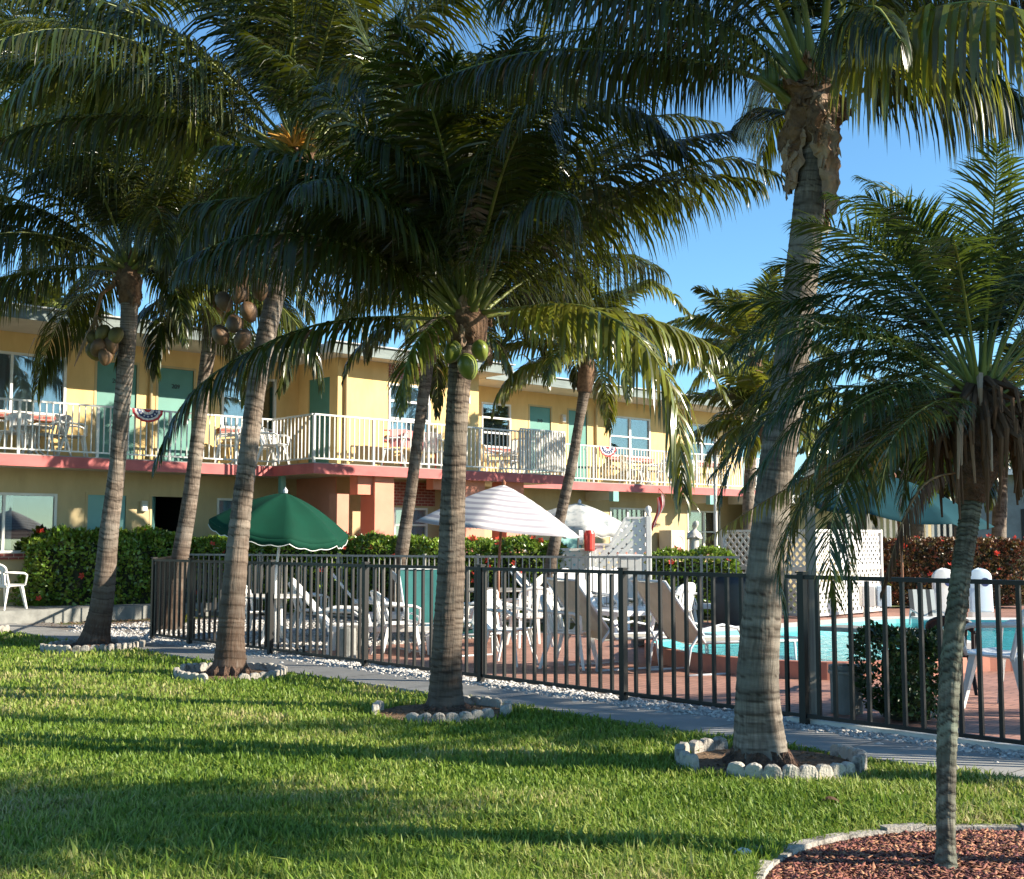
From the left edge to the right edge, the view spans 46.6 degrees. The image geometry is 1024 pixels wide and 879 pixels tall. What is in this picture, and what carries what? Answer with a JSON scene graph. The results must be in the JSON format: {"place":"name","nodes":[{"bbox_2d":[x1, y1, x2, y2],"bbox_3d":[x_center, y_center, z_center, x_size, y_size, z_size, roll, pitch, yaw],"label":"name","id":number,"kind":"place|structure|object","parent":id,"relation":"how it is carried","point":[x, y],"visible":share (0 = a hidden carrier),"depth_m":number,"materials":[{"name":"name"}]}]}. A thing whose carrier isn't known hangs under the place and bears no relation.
{"place":"outdoors","nodes":[
{"label":"outdoors","id":0,"kind":"place"},
{"bbox_2d":[68,613,542,652],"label":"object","id":1,"kind":"structure","parent":0,"point":[300,645],"depth_m":20.00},
{"bbox_2d":[245,594,301,646],"bbox_3d":[-3.377,2.574,16.821,1.000,0.729,1.000,1,-5,-17],"label":"round table","id":2,"kind":"object","parent":1,"relation":"on","point":[281,615],"visible":0.32,"depth_m":16.74,"materials":[{"name":"white plastic"}]},
{"bbox_2d":[0,587,1023,878],"bbox_3d":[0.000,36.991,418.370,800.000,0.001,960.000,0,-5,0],"label":"ground","id":3,"kind":"structure","parent":0,"point":[572,625],"depth_m":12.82,"materials":[{"name":"green plant"}]},
{"bbox_2d":[8,278,113,315],"bbox_3d":[-12.829,-0.082,33.075,3.261,8.828,3.210,0,-5,0],"label":"coconut palm","id":4,"kind":"object","parent":3,"relation":"on","point":[45,304],"visible":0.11,"depth_m":32.85,"materials":[{"name":"plant"}]},
{"bbox_2d":[7,523,190,605],"bbox_3d":[-8.160,2.603,23.791,3.585,1.864,1.602,2,-5,-26],"label":"hedge","id":5,"kind":"object","parent":3,"relation":"on","point":[60,575],"visible":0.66,"depth_m":23.20,"materials":[{"name":"green plant"}]},
{"bbox_2d":[72,641,138,653],"bbox_3d":[-5.480,2.837,16.131,0.938,0.142,0.228,4,-6,-41],"label":"scalloped edging","id":6,"kind":"object","parent":3,"relation":"on","point":[122,646],"visible":0.66,"depth_m":16.02,"materials":[{"name":"concrete"}]},
{"bbox_2d":[0,0,230,241],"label":"coconut palm","id":7,"kind":"object","parent":3,"relation":"on","point":[145,7],"visible":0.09,"depth_m":17.68,"materials":[{"name":"green plant"}]},
{"bbox_2d":[156,556,170,632],"bbox_3d":[-6.086,2.690,21.042,0.065,1.294,6.304,1,-5,-12],"label":"pool fence","id":8,"kind":"object","parent":3,"relation":"on","point":[167,557],"visible":0.2,"depth_m":19.47,"materials":[{"name":"brown metal"}]},
{"bbox_2d":[0,15,367,646],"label":"coconut palm","id":9,"kind":"object","parent":3,"relation":"on","point":[137,206],"visible":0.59,"depth_m":16.84,"materials":[{"name":"green plant"}]},
{"bbox_2d":[61,187,364,629],"bbox_3d":[-5.060,-0.614,20.406,5.066,7.799,4.691,0,-5,0],"label":"coconut palm","id":10,"kind":"object","parent":3,"relation":"on","point":[183,535],"visible":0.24,"depth_m":20.18,"materials":[{"name":"green plant"}]},
{"bbox_2d":[145,533,295,601],"bbox_3d":[-6.109,2.740,24.746,3.668,1.676,1.541,0,-5,-6],"label":"hedge","id":11,"kind":"object","parent":3,"relation":"on","point":[203,545],"visible":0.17,"depth_m":24.27,"materials":[{"name":"green plant"}]},
{"bbox_2d":[186,554,259,611],"bbox_3d":[-5.871,2.916,23.766,1.908,1.304,0.058,-2,-5,20],"label":"back fence","id":12,"kind":"object","parent":3,"relation":"on","point":[219,555],"visible":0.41,"depth_m":23.81,"materials":[{"name":"metal"}]},
{"bbox_2d":[0,0,628,675],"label":"coconut palm","id":13,"kind":"object","parent":3,"relation":"on","point":[132,66],"visible":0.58,"depth_m":12.87,"materials":[{"name":"green plant"}]},
{"bbox_2d":[247,530,437,612],"bbox_3d":[-3.461,2.690,24.174,4.354,1.694,1.537,-1,-5,8],"label":"hedge","id":14,"kind":"object","parent":3,"relation":"on","point":[359,544],"visible":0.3,"depth_m":23.66,"materials":[{"name":"green plant"}]},
{"bbox_2d":[258,553,475,616],"bbox_3d":[-2.800,2.783,22.201,5.067,1.304,0.058,-3,-6,30],"label":"back fence","id":15,"kind":"object","parent":3,"relation":"on","point":[338,556],"visible":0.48,"depth_m":22.42,"materials":[{"name":"metal"}]},
{"bbox_2d":[0,301,788,623],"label":"motel building","id":16,"kind":"structure","parent":3,"relation":"on","point":[336,471],"depth_m":26.31,"materials":[{"name":"yellow paint"}]},
{"bbox_2d":[0,564,27,609],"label":"plastic chair","id":17,"kind":"object","parent":16,"relation":"on","point":[4,585],"visible":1,"depth_m":21.67,"materials":[{"name":"plastic"}]},
{"bbox_2d":[0,412,31,453],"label":"plastic chair","id":18,"kind":"object","parent":16,"relation":"on","point":[29,419],"visible":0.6,"depth_m":22.74,"materials":[{"name":"plastic"}]},
{"bbox_2d":[0,492,57,552],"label":"window frame","id":19,"kind":"structure","parent":16,"relation":"in","point":[6,499],"depth_m":23.08,"materials":[{"name":"white paint"}]},
{"bbox_2d":[0,351,66,415],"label":"window frame","id":20,"kind":"structure","parent":16,"relation":"in","point":[15,367],"depth_m":23.45,"materials":[{"name":"white paint"}]},
{"bbox_2d":[32,415,71,455],"bbox_3d":[-8.924,-0.079,23.088,0.592,0.860,0.628,-3,-6,33],"label":"plastic chair","id":21,"kind":"object","parent":16,"relation":"on","point":[55,435],"visible":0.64,"depth_m":23.09,"materials":[{"name":"plastic"}]},
{"bbox_2d":[55,414,87,456],"bbox_3d":[-8.661,-0.059,23.327,0.629,0.860,0.592,2,-5,-25],"label":"plastic chair","id":22,"kind":"object","parent":16,"relation":"on","point":[81,437],"visible":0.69,"depth_m":23.19,"materials":[{"name":"plastic"}]},
{"bbox_2d":[84,492,128,534],"bbox_3d":[-8.316,2.174,24.288,0.910,2.170,0.072,4,-7,-42],"label":"door","id":23,"kind":"structure","parent":16,"relation":"in","point":[94,501],"depth_m":24.21,"materials":[{"name":"teal paint"}]},
{"bbox_2d":[92,360,139,458],"bbox_3d":[-8.205,-0.584,24.604,0.960,2.120,0.100,4,-7,-42],"label":"door","id":24,"kind":"structure","parent":16,"relation":"in","point":[105,376],"depth_m":24.51,"materials":[{"name":"teal paint"}]},
{"bbox_2d":[154,365,195,461],"bbox_3d":[-7.228,-0.508,25.498,0.915,2.120,0.100,4,-7,-42],"label":"door","id":25,"kind":"structure","parent":16,"relation":"in","point":[175,385],"depth_m":25.50,"materials":[{"name":"teal paint"}]},
{"bbox_2d":[221,375,276,430],"bbox_3d":[-5.948,-0.813,26.759,1.375,1.200,0.150,4,-7,-42],"label":"window frame","id":26,"kind":"structure","parent":16,"relation":"in","point":[228,407],"depth_m":26.58,"materials":[{"name":"white paint"}]},
{"bbox_2d":[257,426,289,464],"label":"plastic chair","id":27,"kind":"object","parent":16,"relation":"on","point":[263,442],"visible":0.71,"depth_m":25.41,"materials":[{"name":"plastic"}]},
{"bbox_2d":[309,377,329,462],"bbox_3d":[-4.370,-0.361,26.937,0.100,2.070,0.860,4,-7,-42],"label":"door","id":28,"kind":"structure","parent":16,"relation":"in","point":[317,405],"depth_m":26.92,"materials":[{"name":"teal paint"}]},
{"bbox_2d":[388,383,429,434],"bbox_3d":[-2.433,-0.664,27.802,1.215,1.220,0.150,4,-7,-42],"label":"window frame","id":29,"kind":"structure","parent":16,"relation":"in","point":[411,410],"depth_m":27.81,"materials":[{"name":"white paint"}]},
{"bbox_2d":[394,507,427,548],"bbox_3d":[-2.392,2.189,27.596,0.979,1.200,0.150,4,-7,-42],"label":"window frame","id":30,"kind":"structure","parent":16,"relation":"in","point":[419,528],"depth_m":27.82,"materials":[{"name":"white paint"}]},
{"bbox_2d":[481,402,510,448],"bbox_3d":[-0.437,-0.370,31.740,1.049,1.200,0.080,4,-7,-42],"label":"window frame","id":31,"kind":"structure","parent":16,"relation":"in","point":[502,416],"depth_m":31.76,"materials":[{"name":"white paint"}]},
{"bbox_2d":[528,404,551,473],"bbox_3d":[0.766,0.112,32.810,0.907,2.120,0.072,4,-7,-42],"label":"door","id":32,"kind":"structure","parent":16,"relation":"in","point":[538,415],"depth_m":32.85,"materials":[{"name":"teal paint"}]},
{"bbox_2d":[567,408,588,481],"bbox_3d":[1.863,0.196,33.798,0.847,2.120,0.100,4,-7,-42],"label":"door","id":33,"kind":"structure","parent":16,"relation":"in","point":[570,414],"depth_m":33.87,"materials":[{"name":"teal paint"}]},
{"bbox_2d":[610,507,645,549],"bbox_3d":[3.403,2.642,35.014,1.561,1.250,0.080,4,-7,-42],"label":"window frame","id":34,"kind":"structure","parent":16,"relation":"in","point":[618,513],"depth_m":35.04,"materials":[{"name":"white paint"}]},
{"bbox_2d":[609,416,650,458],"bbox_3d":[3.495,-0.066,35.328,1.810,1.200,0.080,4,-7,-42],"label":"window frame","id":35,"kind":"structure","parent":16,"relation":"in","point":[629,432],"depth_m":35.40,"materials":[{"name":"white paint"}]},
{"bbox_2d":[687,510,720,549],"bbox_3d":[6.029,2.910,37.405,1.646,1.320,0.080,4,-7,-42],"label":"window frame","id":36,"kind":"structure","parent":16,"relation":"in","point":[705,527],"depth_m":37.42,"materials":[{"name":"white paint"}]},
{"bbox_2d":[380,704,499,719],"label":"bare soil","id":37,"kind":"structure","parent":3,"relation":"on","point":[399,712],"depth_m":10.46,"materials":[{"name":"soil"}]},
{"bbox_2d":[341,251,546,620],"bbox_3d":[-1.637,-0.297,22.459,4.303,7.508,4.357,-5,-7,44],"label":"coconut palm","id":38,"kind":"object","parent":3,"relation":"on","point":[433,382],"visible":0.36,"depth_m":22.33,"materials":[{"name":"green plant"}]},
{"bbox_2d":[42,618,846,773],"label":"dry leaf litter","id":39,"kind":"object","parent":3,"relation":"on","point":[417,711],"visible":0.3,"depth_m":10.37,"materials":[{"name":"plant"}]},
{"bbox_2d":[405,708,493,724],"bbox_3d":[-0.505,2.309,9.844,0.756,0.135,0.182,1,-5,-13],"label":"scalloped edging","id":40,"kind":"object","parent":3,"relation":"on","point":[475,714],"visible":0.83,"depth_m":9.78,"materials":[{"name":"concrete"}]},
{"bbox_2d":[151,0,793,711],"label":"coconut palm","id":41,"kind":"object","parent":3,"relation":"on","point":[499,212],"visible":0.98,"depth_m":10.10,"materials":[{"name":"green plant"}]},
{"bbox_2d":[463,695,501,707],"bbox_3d":[-0.288,2.395,10.810,0.513,0.121,0.109,-4,-6,36],"label":"scalloped edging","id":42,"kind":"object","parent":3,"relation":"on","point":[488,701],"visible":0.69,"depth_m":10.78,"materials":[{"name":"concrete"}]},
{"bbox_2d":[408,534,569,613],"bbox_3d":[-0.374,2.605,22.859,3.341,1.616,1.384,-1,-5,7],"label":"hedge","id":43,"kind":"object","parent":3,"relation":"on","point":[512,545],"visible":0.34,"depth_m":22.44,"materials":[{"name":"green plant"}]},
{"bbox_2d":[558,548,595,617],"bbox_3d":[1.192,2.718,22.355,0.761,1.360,0.090,0,-5,0],"label":"lattice screen","id":44,"kind":"object","parent":3,"relation":"on","point":[572,553],"visible":0.22,"depth_m":22.38,"materials":[{"name":"white paint"}]},
{"bbox_2d":[578,530,594,566],"bbox_3d":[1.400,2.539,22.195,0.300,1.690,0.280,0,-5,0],"label":"red canister","id":45,"kind":"object","parent":3,"relation":"on","point":[589,541],"visible":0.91,"depth_m":22.14,"materials":[{"name":"paint"}]},
{"bbox_2d":[150,557,1023,744],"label":"pool fence","id":46,"kind":"object","parent":3,"relation":"on","point":[803,714],"visible":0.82,"depth_m":11.40,"materials":[{"name":"brown metal"}]},
{"bbox_2d":[548,499,627,551],"bbox_3d":[1.295,2.330,23.436,1.881,2.316,1.881,3,-5,-28],"label":"patio umbrella","id":47,"kind":"object","parent":3,"relation":"on","point":[584,518],"visible":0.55,"depth_m":22.86,"materials":[{"name":"fabric"}]},
{"bbox_2d":[478,268,731,623],"bbox_3d":[1.502,0.154,22.160,3.893,6.553,3.583,-5,-7,44],"label":"coconut palm","id":48,"kind":"object","parent":3,"relation":"on","point":[583,378],"visible":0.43,"depth_m":22.03,"materials":[{"name":"green plant"}]},
{"bbox_2d":[476,554,739,627],"bbox_3d":[1.622,2.643,20.553,4.575,1.304,0.058,-1,-5,10],"label":"back fence","id":49,"kind":"object","parent":3,"relation":"on","point":[586,557],"visible":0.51,"depth_m":20.53,"materials":[{"name":"metal"}]},
{"bbox_2d":[592,506,651,620],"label":"lattice gate","id":50,"kind":"structure","parent":3,"relation":"on","point":[615,540],"depth_m":22.30,"materials":[{"name":"white paint"}]},
{"bbox_2d":[616,554,642,625],"bbox_3d":[2.059,2.637,20.751,0.440,1.250,0.340,0,-5,0],"label":"towel box","id":51,"kind":"object","parent":3,"relation":"on","point":[631,567],"visible":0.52,"depth_m":20.64,"materials":[{"name":"white paint"}]},
{"bbox_2d":[659,530,684,561],"bbox_3d":[4.799,3.634,35.767,0.640,1.800,0.575,4,-7,-42],"label":"air conditioner","id":52,"kind":"object","parent":3,"relation":"on","point":[670,538],"visible":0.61,"depth_m":35.61,"materials":[{"name":"white paint"}]},
{"bbox_2d":[674,742,699,772],"bbox_3d":[1.166,2.143,7.999,0.135,0.140,0.608,-1,-6,1],"label":"scalloped edging","id":53,"kind":"object","parent":3,"relation":"on","point":[683,755],"visible":0.83,"depth_m":7.83,"materials":[{"name":"concrete"}]},
{"bbox_2d":[643,544,742,616],"bbox_3d":[3.462,2.744,23.164,2.254,1.398,1.240,0,-5,3],"label":"hedge","id":54,"kind":"object","parent":3,"relation":"on","point":[712,550],"visible":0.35,"depth_m":22.83,"materials":[{"name":"green plant"}]},
{"bbox_2d":[688,736,727,753],"bbox_3d":[1.392,2.192,8.470,0.367,0.125,0.086,4,-6,-36],"label":"scalloped edging","id":55,"kind":"object","parent":3,"relation":"on","point":[706,744],"visible":0.74,"depth_m":8.45,"materials":[{"name":"concrete"}]},
{"bbox_2d":[402,0,1023,769],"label":"coconut palm","id":56,"kind":"object","parent":3,"relation":"on","point":[920,52],"visible":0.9,"depth_m":7.97,"materials":[{"name":"green plant"}]},
{"bbox_2d":[651,267,861,572],"bbox_3d":[5.561,0.001,27.144,4.582,7.665,4.699,-4,-6,37],"label":"coconut palm","id":57,"kind":"object","parent":3,"relation":"on","point":[734,333],"visible":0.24,"depth_m":26.87,"materials":[{"name":"green plant"}]},
{"bbox_2d":[721,529,805,615],"bbox_3d":[5.022,2.639,23.558,0.090,1.720,2.328,3,-6,-35],"label":"lattice screen","id":58,"kind":"object","parent":3,"relation":"on","point":[724,543],"visible":0.2,"depth_m":23.04,"materials":[{"name":"white paint"}]},
{"bbox_2d":[676,359,863,479],"bbox_3d":[5.276,0.949,24.451,3.555,5.301,3.490,1,-5,-16],"label":"coconut palm","id":59,"kind":"object","parent":3,"relation":"on","point":[744,389],"visible":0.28,"depth_m":24.42,"materials":[{"name":"green plant"}]},
{"bbox_2d":[696,749,850,775],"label":"bare soil","id":60,"kind":"structure","parent":3,"relation":"on","point":[812,760],"depth_m":8.16,"materials":[{"name":"soil"}]},
{"bbox_2d":[727,761,855,781],"bbox_3d":[1.774,2.103,7.484,0.846,0.139,0.248,1,-7,-1],"label":"scalloped edging","id":61,"kind":"object","parent":3,"relation":"on","point":[805,770],"visible":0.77,"depth_m":7.41,"materials":[{"name":"concrete"}]},
{"bbox_2d":[728,495,951,586],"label":"wing","id":62,"kind":"structure","parent":3,"relation":"on","point":[732,500],"depth_m":38.23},
{"bbox_2d":[830,743,866,774],"bbox_3d":[2.273,2.142,7.964,0.180,0.134,0.719,2,-7,0],"label":"scalloped edging","id":63,"kind":"object","parent":3,"relation":"on","point":[857,756],"visible":0.84,"depth_m":8.04,"materials":[{"name":"concrete"}]},
{"bbox_2d":[797,396,924,572],"bbox_3d":[9.206,1.541,30.883,4.094,5.218,3.703,-5,-7,44],"label":"coconut palm","id":64,"kind":"object","parent":3,"relation":"on","point":[840,431],"visible":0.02,"depth_m":30.72,"materials":[{"name":"green plant"}]},
{"bbox_2d":[796,363,967,548],"bbox_3d":[10.723,1.089,32.117,5.574,6.322,5.782,0,-5,0],"label":"coconut palm","id":65,"kind":"object","parent":3,"relation":"on","point":[921,530],"visible":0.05,"depth_m":31.78,"materials":[{"name":"green plant"}]},
{"bbox_2d":[751,822,1023,878],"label":"bed border","id":66,"kind":"object","parent":3,"relation":"on","point":[803,844],"visible":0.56,"depth_m":5.97,"materials":[{"name":"concrete"}]},
{"bbox_2d":[765,827,1023,878],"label":"red mulch","id":67,"kind":"object","parent":3,"relation":"on","point":[842,867],"visible":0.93,"depth_m":5.52,"materials":[{"name":"red wood"}]},
{"bbox_2d":[682,136,1023,871],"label":"date palm","id":68,"kind":"object","parent":67,"relation":"on","point":[970,422],"visible":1,"depth_m":5.42,"materials":[{"name":"green plant"}]},
{"bbox_2d":[845,514,951,550],"bbox_3d":[11.140,3.105,34.361,2.954,2.618,3.060,0,-5,0],"label":"white railing","id":69,"kind":"object","parent":3,"relation":"on","point":[870,525],"visible":0.06,"depth_m":32.90,"materials":[{"name":"paint"}]},
{"bbox_2d":[867,387,1023,547],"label":"coconut palm","id":70,"kind":"object","parent":3,"relation":"on","point":[993,493],"visible":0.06,"depth_m":28.02,"materials":[{"name":"green plant"}]},
{"bbox_2d":[894,334,1023,549],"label":"coconut palm","id":71,"kind":"object","parent":3,"relation":"on","point":[999,521],"visible":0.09,"depth_m":29.80,"materials":[{"name":"green plant"}]},
{"bbox_2d":[0,623,1023,778],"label":"footpath","id":72,"kind":"structure","parent":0,"point":[888,749],"depth_m":10.29,"materials":[{"name":"concrete"}]},
{"bbox_2d":[0,0,1023,484],"label":"sky","id":73,"kind":"structure","parent":0,"point":[733,256],"materials":[{"name":"blue"}]},
{"bbox_2d":[25,614,1023,761],"bbox_3d":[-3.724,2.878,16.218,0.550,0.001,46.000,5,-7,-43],"label":"gravel ground","id":74,"kind":"structure","parent":0,"point":[47,625],"depth_m":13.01,"materials":[{"name":"gravel"}]},
{"bbox_2d":[208,487,347,643],"bbox_3d":[-3.352,1.816,17.078,1.902,2.266,1.897,0,-5,0],"label":"patio umbrella","id":75,"kind":"object","parent":74,"relation":"on","point":[279,520],"visible":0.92,"depth_m":16.60,"materials":[{"name":"green fabric"}]},
{"bbox_2d":[804,463,842,718],"bbox_3d":[2.588,1.265,9.773,0.320,2.170,0.072,0,-5,-2],"label":"wooden post","id":76,"kind":"object","parent":74,"relation":"on","point":[811,647],"visible":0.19,"depth_m":9.73,"materials":[{"name":"brown wood"}]},
{"bbox_2d":[786,716,1023,751],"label":"white curb strip","id":77,"kind":"object","parent":74,"relation":"on","point":[972,742],"visible":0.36,"depth_m":9.03,"materials":[{"name":"concrete"}]},
{"bbox_2d":[305,606,1023,739],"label":"brick deck","id":78,"kind":"structure","parent":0,"point":[1011,706],"depth_m":12.82,"materials":[{"name":"red brick"}]},
{"bbox_2d":[339,625,357,660],"bbox_3d":[-2.056,2.562,14.955,0.230,0.420,0.330,0,-5,0],"label":"trash can","id":79,"kind":"object","parent":78,"relation":"on","point":[348,642],"visible":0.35,"depth_m":14.84,"materials":[{"name":"plastic"}]},
{"bbox_2d":[293,578,428,654],"bbox_3d":[-1.985,2.336,15.829,1.941,1.027,0.791,0,-5,-3],"label":"plastic chaise","id":80,"kind":"object","parent":78,"relation":"on","point":[410,628],"visible":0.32,"depth_m":15.51,"materials":[{"name":"plastic"}]},
{"bbox_2d":[369,590,420,655],"bbox_3d":[-1.528,2.383,15.426,0.629,0.860,0.592,2,-5,-23],"label":"plastic chair","id":81,"kind":"object","parent":78,"relation":"on","point":[410,621],"visible":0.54,"depth_m":15.29,"materials":[{"name":"plastic"}]},
{"bbox_2d":[400,568,501,656],"bbox_3d":[-0.839,2.289,15.844,0.709,1.113,1.816,3,-6,-33],"label":"sling lounger","id":82,"kind":"object","parent":78,"relation":"on","point":[418,590],"visible":0.25,"depth_m":16.47,"materials":[{"name":"teal fabric"}]},
{"bbox_2d":[416,479,579,643],"bbox_3d":[-0.191,1.808,17.925,2.490,2.425,2.525,0,-5,0],"label":"patio umbrella","id":83,"kind":"object","parent":78,"relation":"on","point":[502,508],"visible":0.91,"depth_m":17.28,"materials":[{"name":"fabric"}]},
{"bbox_2d":[487,593,537,666],"bbox_3d":[-0.081,2.293,14.370,0.628,0.860,0.592,-3,-6,29],"label":"plastic chair","id":84,"kind":"object","parent":78,"relation":"on","point":[490,619],"visible":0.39,"depth_m":14.47,"materials":[{"name":"plastic"}]},
{"bbox_2d":[506,586,552,647],"bbox_3d":[0.257,2.498,16.786,0.592,0.860,0.629,2,-5,-19],"label":"plastic chair","id":85,"kind":"object","parent":78,"relation":"on","point":[539,591],"visible":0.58,"depth_m":16.59,"materials":[{"name":"plastic"}]},
{"bbox_2d":[538,594,596,670],"bbox_3d":[0.647,2.260,13.985,0.629,0.860,0.592,-2,-5,23],"label":"plastic chair","id":86,"kind":"object","parent":78,"relation":"on","point":[550,623],"visible":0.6,"depth_m":13.97,"materials":[{"name":"plastic"}]},
{"bbox_2d":[557,568,651,632],"bbox_3d":[1.428,2.655,19.591,0.791,1.027,1.942,3,-6,-33],"label":"plastic chaise","id":87,"kind":"object","parent":78,"relation":"on","point":[582,583],"visible":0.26,"depth_m":19.79,"materials":[{"name":"plastic"}]},
{"bbox_2d":[581,567,645,629],"bbox_3d":[1.862,2.747,20.673,0.791,1.027,1.942,2,-5,-24],"label":"plastic chaise","id":88,"kind":"object","parent":78,"relation":"on","point":[595,589],"visible":0.26,"depth_m":21.25,"materials":[{"name":"plastic"}]},
{"bbox_2d":[547,577,719,671],"bbox_3d":[1.506,2.178,14.235,2.220,1.061,0.766,3,-6,-29],"label":"sling lounger","id":89,"kind":"object","parent":78,"relation":"on","point":[582,608],"visible":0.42,"depth_m":13.81,"materials":[{"name":"beige fabric"}]},
{"bbox_2d":[650,582,696,630],"bbox_3d":[2.507,2.628,18.324,0.628,0.860,0.592,-4,-7,42],"label":"plastic chair","id":90,"kind":"object","parent":78,"relation":"on","point":[679,592],"visible":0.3,"depth_m":18.24,"materials":[{"name":"plastic"}]},
{"bbox_2d":[629,579,797,676],"bbox_3d":[2.457,2.135,13.724,2.220,1.061,0.766,3,-6,-29],"label":"sling lounger","id":91,"kind":"object","parent":78,"relation":"on","point":[679,611],"visible":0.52,"depth_m":13.32,"materials":[{"name":"beige fabric"}]},
{"bbox_2d":[715,577,745,626],"bbox_3d":[3.669,2.706,19.842,0.680,0.920,0.408,0,-5,0],"label":"black grill cover","id":92,"kind":"object","parent":78,"relation":"on","point":[733,598],"visible":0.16,"depth_m":19.67,"materials":[{"name":"plastic"}]},
{"bbox_2d":[631,616,1023,679],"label":"swimming pool","id":93,"kind":"structure","parent":78,"relation":"in","point":[989,641],"depth_m":16.14,"materials":[{"name":"liquid"}]},
{"bbox_2d":[828,663,862,714],"bbox_3d":[2.899,2.167,10.290,0.312,0.420,0.312,0,-5,0],"label":"waste bin","id":94,"kind":"object","parent":78,"relation":"on","point":[843,692],"visible":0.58,"depth_m":10.17,"materials":[{"name":"grey plastic"}]},
{"bbox_2d":[816,529,883,615],"bbox_3d":[6.673,2.648,23.659,0.090,1.720,2.910,-5,-7,44],"label":"lattice screen","id":95,"kind":"object","parent":78,"relation":"on","point":[875,566],"visible":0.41,"depth_m":24.01,"materials":[{"name":"white paint"}]},
{"bbox_2d":[859,586,890,616],"bbox_3d":[7.032,3.144,23.003,0.560,0.620,0.240,0,-5,0],"label":"utility box","id":96,"kind":"object","parent":78,"relation":"on","point":[874,593],"visible":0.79,"depth_m":22.90,"materials":[{"name":"white paint"}]},
{"bbox_2d":[794,472,993,576],"bbox_3d":[6.244,1.848,19.572,3.086,2.624,3.082,0,-5,0],"label":"patio umbrella","id":97,"kind":"object","parent":78,"relation":"on","point":[932,514],"visible":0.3,"depth_m":18.59,"materials":[{"name":"teal fabric"}]},
{"bbox_2d":[845,619,958,720],"bbox_3d":[3.221,1.911,9.911,0.849,0.840,0.825,1,-5,-11],"label":"shrub","id":98,"kind":"object","parent":78,"relation":"on","point":[913,669],"visible":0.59,"depth_m":9.70,"materials":[{"name":"green plant"}]},
{"bbox_2d":[908,589,944,624],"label":"striped chair","id":99,"kind":"object","parent":78,"relation":"on","point":[929,608],"visible":0.62,"depth_m":18.29,"materials":[{"name":"fabric"}]},
{"bbox_2d":[932,568,950,615],"bbox_3d":[7.882,2.838,21.648,0.427,1.001,0.220,0,-5,0],"label":"pool rescue board","id":100,"kind":"object","parent":78,"relation":"on","point":[942,573],"visible":0.38,"depth_m":21.64,"materials":[{"name":"white plastic"}]},
{"bbox_2d":[862,533,1023,606],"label":"hedge","id":101,"kind":"object","parent":78,"relation":"on","point":[1002,561],"visible":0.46,"depth_m":26.01,"materials":[{"name":"red plant"}]},
{"bbox_2d":[924,615,977,695],"bbox_3d":[4.340,2.113,11.741,0.533,0.774,0.566,-2,-5,21],"label":"plastic chair","id":102,"kind":"object","parent":78,"relation":"on","point":[931,622],"visible":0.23,"depth_m":11.53,"materials":[{"name":"plastic"}]},
{"bbox_2d":[968,568,994,617],"bbox_3d":[8.540,2.838,21.648,0.427,1.001,0.220,0,-5,0],"label":"pool rescue board","id":103,"kind":"object","parent":78,"relation":"on","point":[986,597],"visible":0.59,"depth_m":21.62,"materials":[{"name":"plastic"}]},
{"bbox_2d":[963,609,1023,708],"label":"plastic chair","id":104,"kind":"object","parent":78,"relation":"on","point":[1011,654],"visible":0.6,"depth_m":10.52,"materials":[{"name":"plastic"}]},
{"bbox_2d":[793,468,1023,549],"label":"building","id":105,"kind":"structure","parent":0,"point":[1015,518],"depth_m":49.74,"materials":[{"name":"paint"}]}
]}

